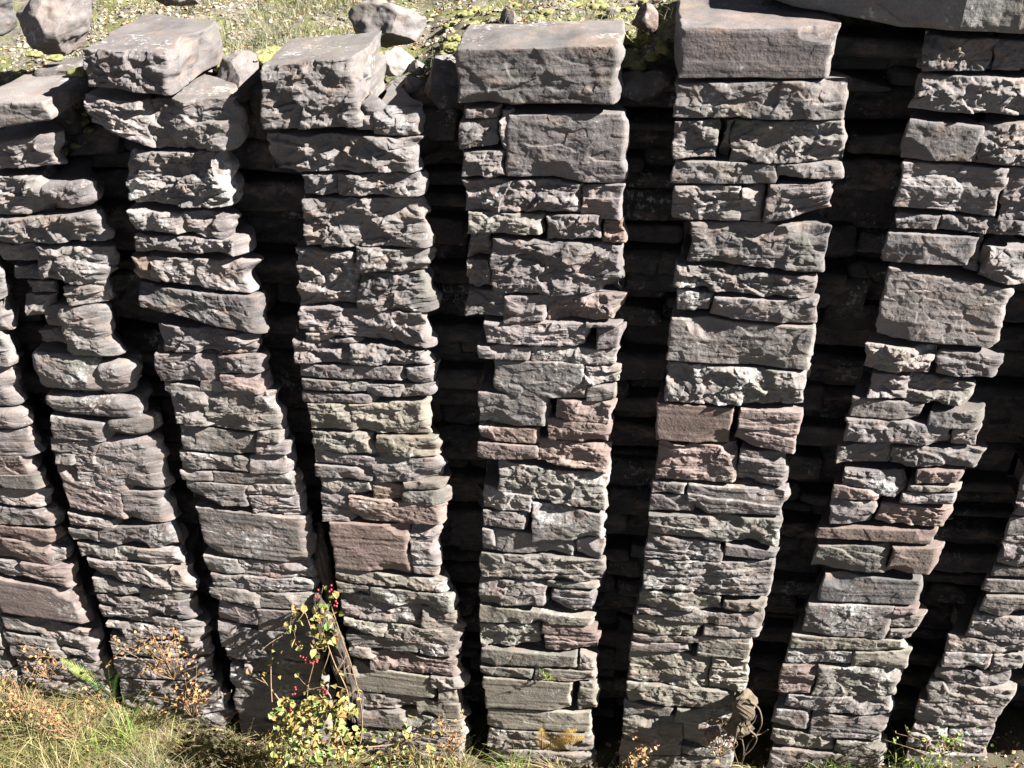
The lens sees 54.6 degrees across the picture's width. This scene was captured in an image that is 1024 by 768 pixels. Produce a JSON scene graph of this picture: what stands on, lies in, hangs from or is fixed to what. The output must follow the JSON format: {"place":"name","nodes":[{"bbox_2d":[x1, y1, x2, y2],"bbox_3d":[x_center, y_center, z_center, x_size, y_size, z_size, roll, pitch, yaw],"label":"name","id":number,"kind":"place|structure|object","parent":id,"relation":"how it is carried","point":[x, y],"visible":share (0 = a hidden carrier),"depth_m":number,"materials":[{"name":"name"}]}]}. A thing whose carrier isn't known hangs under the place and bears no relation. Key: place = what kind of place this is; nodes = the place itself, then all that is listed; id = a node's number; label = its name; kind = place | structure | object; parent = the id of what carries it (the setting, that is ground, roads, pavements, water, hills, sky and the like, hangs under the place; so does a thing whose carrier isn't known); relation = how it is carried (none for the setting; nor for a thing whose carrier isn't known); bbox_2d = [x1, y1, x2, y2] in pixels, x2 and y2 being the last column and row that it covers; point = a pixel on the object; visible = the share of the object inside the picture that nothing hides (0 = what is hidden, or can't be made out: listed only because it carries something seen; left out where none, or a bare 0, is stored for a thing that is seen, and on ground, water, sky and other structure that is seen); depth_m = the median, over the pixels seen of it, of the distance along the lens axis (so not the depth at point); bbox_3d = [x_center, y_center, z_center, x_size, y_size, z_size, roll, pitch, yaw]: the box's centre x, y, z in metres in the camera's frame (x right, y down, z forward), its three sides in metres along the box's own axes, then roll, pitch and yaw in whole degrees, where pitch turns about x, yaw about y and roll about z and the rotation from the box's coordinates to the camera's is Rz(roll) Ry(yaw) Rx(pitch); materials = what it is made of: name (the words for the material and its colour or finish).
{"place":"outdoors","nodes":[
{"label":"outdoors","id":0,"kind":"place"},
{"bbox_2d":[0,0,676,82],"bbox_3d":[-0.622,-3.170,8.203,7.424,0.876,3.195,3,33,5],"label":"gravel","id":1,"kind":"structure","parent":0,"point":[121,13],"depth_m":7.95,"materials":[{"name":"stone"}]},
{"bbox_2d":[0,0,677,85],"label":"dry grass","id":2,"kind":"structure","parent":0,"point":[262,38],"depth_m":7.69,"materials":[{"name":"beige plant"}]},
{"bbox_2d":[0,0,929,509],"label":"terrace","id":3,"kind":"structure","parent":0,"point":[10,38],"depth_m":7.87,"materials":[{"name":"grass"},{"name":"soil"},{"name":"moss"}]},
{"bbox_2d":[0,0,16,35],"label":"boulder","id":4,"kind":"object","parent":3,"relation":"on","point":[8,20],"visible":1,"depth_m":7.39,"materials":[{"name":"stone"}]},
{"bbox_2d":[16,0,91,55],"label":"boulder","id":5,"kind":"object","parent":3,"relation":"on","point":[52,27],"visible":0.99,"depth_m":7.07,"materials":[{"name":"stone"}]},
{"bbox_2d":[156,0,199,6],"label":"boulder","id":6,"kind":"object","parent":3,"relation":"on","point":[167,3],"visible":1,"depth_m":8.02,"materials":[{"name":"stone"}]},
{"bbox_2d":[230,81,378,698],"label":"rubble wall","id":7,"kind":"structure","parent":3,"relation":"on","point":[268,205],"depth_m":7.54,"materials":[{"name":"stone"}]},
{"bbox_2d":[200,69,214,74],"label":"boulder","id":8,"kind":"object","parent":7,"relation":"on","point":[210,71],"visible":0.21,"depth_m":6.97,"materials":[{"name":"stone"}]},
{"bbox_2d":[216,51,260,102],"bbox_3d":[-1.893,-2.127,6.878,0.296,0.312,0.487,3,33,5],"label":"boulder","id":9,"kind":"object","parent":7,"relation":"on","point":[240,70],"visible":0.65,"depth_m":6.78,"materials":[{"name":"stone"}]},
{"bbox_2d":[25,0,670,155],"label":"moss cushions","id":10,"kind":"object","parent":3,"relation":"on","point":[631,61],"visible":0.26,"depth_m":7.05,"materials":[{"name":"green plant"}]},
{"bbox_2d":[499,8,516,23],"bbox_3d":[-0.019,-2.649,7.190,0.124,0.148,0.230,-9,33,-13],"label":"boulder","id":11,"kind":"object","parent":10,"relation":"on","point":[508,16],"visible":0.73,"depth_m":7.12,"materials":[{"name":"stone"}]},
{"bbox_2d":[632,2,657,33],"bbox_3d":[0.913,-2.511,6.802,0.180,0.210,0.154,3,33,5],"label":"boulder","id":12,"kind":"object","parent":10,"relation":"on","point":[646,18],"visible":1,"depth_m":6.76,"materials":[{"name":"stone"}]},
{"bbox_2d":[0,0,760,85],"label":"fallen leaves","id":13,"kind":"object","parent":3,"relation":"on","point":[42,64],"visible":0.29,"depth_m":7.90,"materials":[{"name":"plant"}]},
{"bbox_2d":[348,0,426,47],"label":"boulder","id":14,"kind":"object","parent":3,"relation":"on","point":[396,25],"visible":0.94,"depth_m":6.94,"materials":[{"name":"stone"}]},
{"bbox_2d":[409,76,500,701],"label":"rubble wall","id":15,"kind":"structure","parent":3,"relation":"on","point":[455,408],"depth_m":7.88,"materials":[{"name":"stone"}]},
{"bbox_2d":[384,74,426,94],"bbox_3d":[-0.738,-2.044,6.836,0.311,0.149,0.250,-16,36,-22],"label":"boulder","id":16,"kind":"object","parent":15,"relation":"on","point":[416,84],"visible":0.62,"depth_m":6.77,"materials":[{"name":"stone"}]},
{"bbox_2d":[382,46,414,76],"bbox_3d":[-0.817,-2.243,6.885,0.278,0.179,0.203,-22,38,-30],"label":"boulder","id":17,"kind":"object","parent":16,"relation":"on","point":[399,60],"visible":0.66,"depth_m":6.84,"materials":[{"name":"stone"}]},
{"bbox_2d":[408,59,424,75],"bbox_3d":[-0.649,-2.186,6.850,0.127,0.103,0.115,25,41,34],"label":"boulder","id":18,"kind":"object","parent":16,"relation":"on","point":[416,67],"visible":1,"depth_m":6.81,"materials":[{"name":"stone"}]},
{"bbox_2d":[423,54,463,109],"bbox_3d":[-0.431,-2.087,6.836,0.424,0.330,0.420,-12,34,-17],"label":"boulder","id":19,"kind":"object","parent":15,"relation":"on","point":[441,90],"visible":0.66,"depth_m":6.68,"materials":[{"name":"stone"}]},
{"bbox_2d":[605,6,617,14],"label":"boulder","id":20,"kind":"object","parent":3,"relation":"on","point":[612,8],"visible":1,"depth_m":7.21,"materials":[{"name":"stone"}]},
{"bbox_2d":[0,649,1023,767],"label":"ground","id":21,"kind":"structure","parent":0,"point":[607,729],"depth_m":9.61,"materials":[{"name":"green plant"}]},
{"bbox_2d":[0,608,21,684],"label":"stone pillar","id":22,"kind":"structure","parent":21,"relation":"on","point":[8,658],"depth_m":9.62,"materials":[{"name":"stone"}]},
{"bbox_2d":[0,661,46,722],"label":"dry weed","id":23,"kind":"object","parent":21,"relation":"on","point":[19,699],"visible":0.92,"depth_m":9.22,"materials":[{"name":"brown plant"}]},
{"bbox_2d":[22,343,52,466],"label":"rubble wall","id":24,"kind":"structure","parent":21,"relation":"on","point":[40,408],"depth_m":9.03,"materials":[{"name":"stone"}]},
{"bbox_2d":[18,634,66,689],"bbox_3d":[-4.440,2.580,9.323,0.424,0.602,0.228,-11,34,-17],"label":"dry weed","id":25,"kind":"object","parent":21,"relation":"on","point":[39,661],"visible":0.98,"depth_m":9.37,"materials":[{"name":"brown plant"}]},
{"bbox_2d":[0,696,98,767],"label":"grass tuft","id":26,"kind":"object","parent":21,"relation":"on","point":[43,752],"visible":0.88,"depth_m":9.05,"materials":[{"name":"plant"}]},
{"bbox_2d":[0,255,119,703],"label":"stone pillar","id":27,"kind":"structure","parent":21,"relation":"on","point":[47,597],"depth_m":8.83,"materials":[{"name":"stone"}]},
{"bbox_2d":[7,686,116,739],"bbox_3d":[-4.122,3.025,9.101,1.077,0.620,0.470,-1,33,-1],"label":"dry weed","id":28,"kind":"object","parent":21,"relation":"on","point":[50,718],"visible":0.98,"depth_m":9.07,"materials":[{"name":"brown plant"}]},
{"bbox_2d":[60,658,96,679],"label":"fern","id":29,"kind":"object","parent":21,"relation":"on","point":[80,672],"visible":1,"depth_m":9.29,"materials":[{"name":"green plant"}]},
{"bbox_2d":[36,699,157,764],"bbox_3d":[-3.865,3.193,9.264,1.140,0.575,0.800,-4,33,-6],"label":"grass tuft","id":30,"kind":"object","parent":21,"relation":"on","point":[88,745],"visible":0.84,"depth_m":9.18,"materials":[{"name":"plant"}]},
{"bbox_2d":[77,665,118,698],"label":"fern","id":31,"kind":"object","parent":21,"relation":"on","point":[109,681],"visible":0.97,"depth_m":9.36,"materials":[{"name":"green plant"}]},
{"bbox_2d":[27,681,169,765],"bbox_3d":[-3.807,3.245,9.166,1.293,0.672,1.015,-24,39,-32],"label":"grass tuft","id":32,"kind":"object","parent":21,"relation":"on","point":[123,734],"visible":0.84,"depth_m":9.28,"materials":[{"name":"plant"}]},
{"bbox_2d":[0,127,203,655],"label":"rubble wall","id":33,"kind":"structure","parent":21,"relation":"on","point":[27,329],"depth_m":8.28,"materials":[{"name":"stone"}]},
{"bbox_2d":[0,120,236,727],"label":"stone pillar","id":34,"kind":"structure","parent":21,"relation":"on","point":[133,532],"depth_m":7.95,"materials":[{"name":"stone"}]},
{"bbox_2d":[0,74,92,127],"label":"capstone","id":35,"kind":"object","parent":34,"relation":"on","point":[29,98],"visible":0.94,"depth_m":6.57,"materials":[{"name":"stone"}]},
{"bbox_2d":[106,624,187,679],"bbox_3d":[-3.304,2.539,9.033,0.730,0.691,0.543,-10,34,-15],"label":"dry weed","id":36,"kind":"object","parent":34,"relation":"attached to","point":[171,675],"visible":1,"depth_m":9.05,"materials":[{"name":"brown plant"}]},
{"bbox_2d":[34,57,292,675],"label":"rubble wall","id":37,"kind":"structure","parent":21,"relation":"on","point":[107,152],"depth_m":7.77,"materials":[{"name":"stone"}]},
{"bbox_2d":[89,715,249,767],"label":"grass tuft","id":38,"kind":"object","parent":21,"relation":"on","point":[158,765],"visible":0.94,"depth_m":9.15,"materials":[{"name":"plant"}]},
{"bbox_2d":[147,655,231,721],"bbox_3d":[-2.989,2.861,9.149,0.763,0.788,0.426,3,33,5],"label":"dry weed","id":39,"kind":"object","parent":21,"relation":"on","point":[193,699],"visible":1,"depth_m":9.21,"materials":[{"name":"brown plant"}]},
{"bbox_2d":[84,74,342,745],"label":"stone pillar","id":40,"kind":"structure","parent":21,"relation":"on","point":[196,260],"depth_m":7.54,"materials":[{"name":"stone"}]},
{"bbox_2d":[82,15,223,95],"bbox_3d":[-2.386,-2.212,6.682,0.634,0.324,0.981,3,33,5],"label":"capstone","id":41,"kind":"object","parent":40,"relation":"on","point":[161,55],"visible":0.99,"depth_m":6.37,"materials":[{"name":"stone"}]},
{"bbox_2d":[246,584,442,767],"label":"shrub","id":42,"kind":"object","parent":21,"relation":"on","point":[298,747],"visible":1,"depth_m":8.73,"materials":[{"name":"green plant"}]},
{"bbox_2d":[267,76,471,757],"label":"stone pillar","id":43,"kind":"structure","parent":21,"relation":"on","point":[366,356],"depth_m":7.52,"materials":[{"name":"stone"}]},
{"bbox_2d":[260,31,385,129],"bbox_3d":[-1.232,-2.004,6.522,0.681,0.462,0.782,3,33,5],"label":"capstone","id":44,"kind":"object","parent":43,"relation":"on","point":[321,81],"visible":0.98,"depth_m":6.27,"materials":[{"name":"stone"}]},
{"bbox_2d":[313,520,364,722],"bbox_3d":[-1.601,2.180,8.831,0.289,2.072,0.534,-20,37,-28],"label":"dead trunk","id":45,"kind":"object","parent":43,"relation":"on","point":[322,561],"visible":0.73,"depth_m":8.75,"materials":[{"name":"brown wood"}]},
{"bbox_2d":[409,709,473,760],"bbox_3d":[-0.641,3.327,9.309,0.648,0.626,0.312,3,33,5],"label":"dry weed","id":46,"kind":"object","parent":21,"relation":"on","point":[451,743],"visible":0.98,"depth_m":9.28,"materials":[{"name":"brown plant"}]},
{"bbox_2d":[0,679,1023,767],"bbox_3d":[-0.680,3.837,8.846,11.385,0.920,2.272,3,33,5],"label":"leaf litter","id":47,"kind":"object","parent":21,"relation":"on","point":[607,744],"visible":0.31,"depth_m":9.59,"materials":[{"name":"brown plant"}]},
{"bbox_2d":[466,743,559,767],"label":"grass tuft","id":48,"kind":"object","parent":21,"relation":"on","point":[514,761],"visible":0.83,"depth_m":9.47,"materials":[{"name":"plant"}]},
{"bbox_2d":[458,101,629,765],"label":"stone pillar","id":49,"kind":"structure","parent":21,"relation":"on","point":[544,184],"depth_m":7.30,"materials":[{"name":"stone"}]},
{"bbox_2d":[456,20,624,104],"bbox_3d":[0.195,-2.050,6.318,1.046,0.395,0.664,3,33,5],"label":"capstone","id":50,"kind":"object","parent":49,"relation":"on","point":[566,62],"visible":1,"depth_m":6.07,"materials":[{"name":"stone"}]},
{"bbox_2d":[539,669,551,680],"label":"grass tuft","id":51,"kind":"object","parent":49,"relation":"on","point":[546,676],"visible":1,"depth_m":8.85,"materials":[{"name":"green plant"}]},
{"bbox_2d":[535,728,583,750],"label":"fern","id":52,"kind":"object","parent":21,"relation":"on","point":[548,746],"visible":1,"depth_m":9.16,"materials":[{"name":"yellow plant"}]},
{"bbox_2d":[578,66,691,717],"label":"rubble wall","id":53,"kind":"structure","parent":21,"relation":"on","point":[657,233],"depth_m":7.66,"materials":[{"name":"stone"}]},
{"bbox_2d":[621,70,674,104],"bbox_3d":[0.878,-1.990,6.639,0.438,0.238,0.411,3,33,5],"label":"boulder","id":54,"kind":"object","parent":53,"relation":"on","point":[641,88],"visible":0.86,"depth_m":6.48,"materials":[{"name":"stone"}]},
{"bbox_2d":[622,734,659,767],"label":"dry weed","id":55,"kind":"object","parent":21,"relation":"on","point":[633,757],"visible":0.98,"depth_m":9.13,"materials":[{"name":"brown plant"}]},
{"bbox_2d":[619,70,850,767],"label":"stone pillar","id":56,"kind":"structure","parent":21,"relation":"on","point":[750,263],"depth_m":7.12,"materials":[{"name":"stone"}]},
{"bbox_2d":[704,716,737,762],"bbox_3d":[1.856,3.155,9.003,0.383,0.577,0.484,-25,40,-33],"label":"dry weed","id":57,"kind":"object","parent":56,"relation":"attached to","point":[721,751],"visible":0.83,"depth_m":8.95,"materials":[{"name":"brown plant"}]},
{"bbox_2d":[724,676,767,766],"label":"root stump","id":58,"kind":"object","parent":56,"relation":"attached to","point":[738,725],"visible":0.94,"depth_m":8.73,"materials":[{"name":"brown plant"}]},
{"bbox_2d":[674,0,840,78],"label":"capstone","id":59,"kind":"object","parent":56,"relation":"on","point":[774,39],"visible":0.98,"depth_m":5.89,"materials":[{"name":"stone"}]},
{"bbox_2d":[802,752,886,767],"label":"grass tuft","id":60,"kind":"object","parent":21,"relation":"on","point":[830,765],"visible":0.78,"depth_m":9.08,"materials":[{"name":"green plant"}]},
{"bbox_2d":[730,27,959,724],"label":"rubble wall","id":61,"kind":"structure","parent":21,"relation":"on","point":[858,215],"depth_m":7.19,"materials":[{"name":"stone"}]},
{"bbox_2d":[766,28,1023,767],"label":"stone pillar","id":62,"kind":"structure","parent":21,"relation":"on","point":[953,277],"depth_m":7.05,"materials":[{"name":"stone"}]},
{"bbox_2d":[777,0,1023,33],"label":"capstone","id":63,"kind":"object","parent":62,"relation":"on","point":[1003,16],"visible":1,"depth_m":5.68,"materials":[{"name":"stone"}]},
{"bbox_2d":[878,716,950,767],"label":"grass tuft","id":64,"kind":"object","parent":21,"relation":"on","point":[917,764],"visible":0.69,"depth_m":8.98,"materials":[{"name":"green plant"}]},
{"bbox_2d":[886,726,993,767],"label":"dry weed","id":65,"kind":"object","parent":21,"relation":"on","point":[945,741],"visible":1,"depth_m":8.58,"materials":[{"name":"brown plant"}]},
{"bbox_2d":[888,32,1023,720],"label":"rubble wall","id":66,"kind":"structure","parent":21,"relation":"on","point":[970,531],"depth_m":8.20,"materials":[{"name":"stone"}]},
{"bbox_2d":[902,436,1023,767],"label":"stone pillar","id":67,"kind":"structure","parent":21,"relation":"on","point":[969,686],"depth_m":8.34,"materials":[{"name":"stone"}]},
{"bbox_2d":[997,494,1023,707],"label":"rubble wall","id":68,"kind":"structure","parent":21,"relation":"on","point":[1017,699],"depth_m":8.99,"materials":[{"name":"stone"}]}
]}

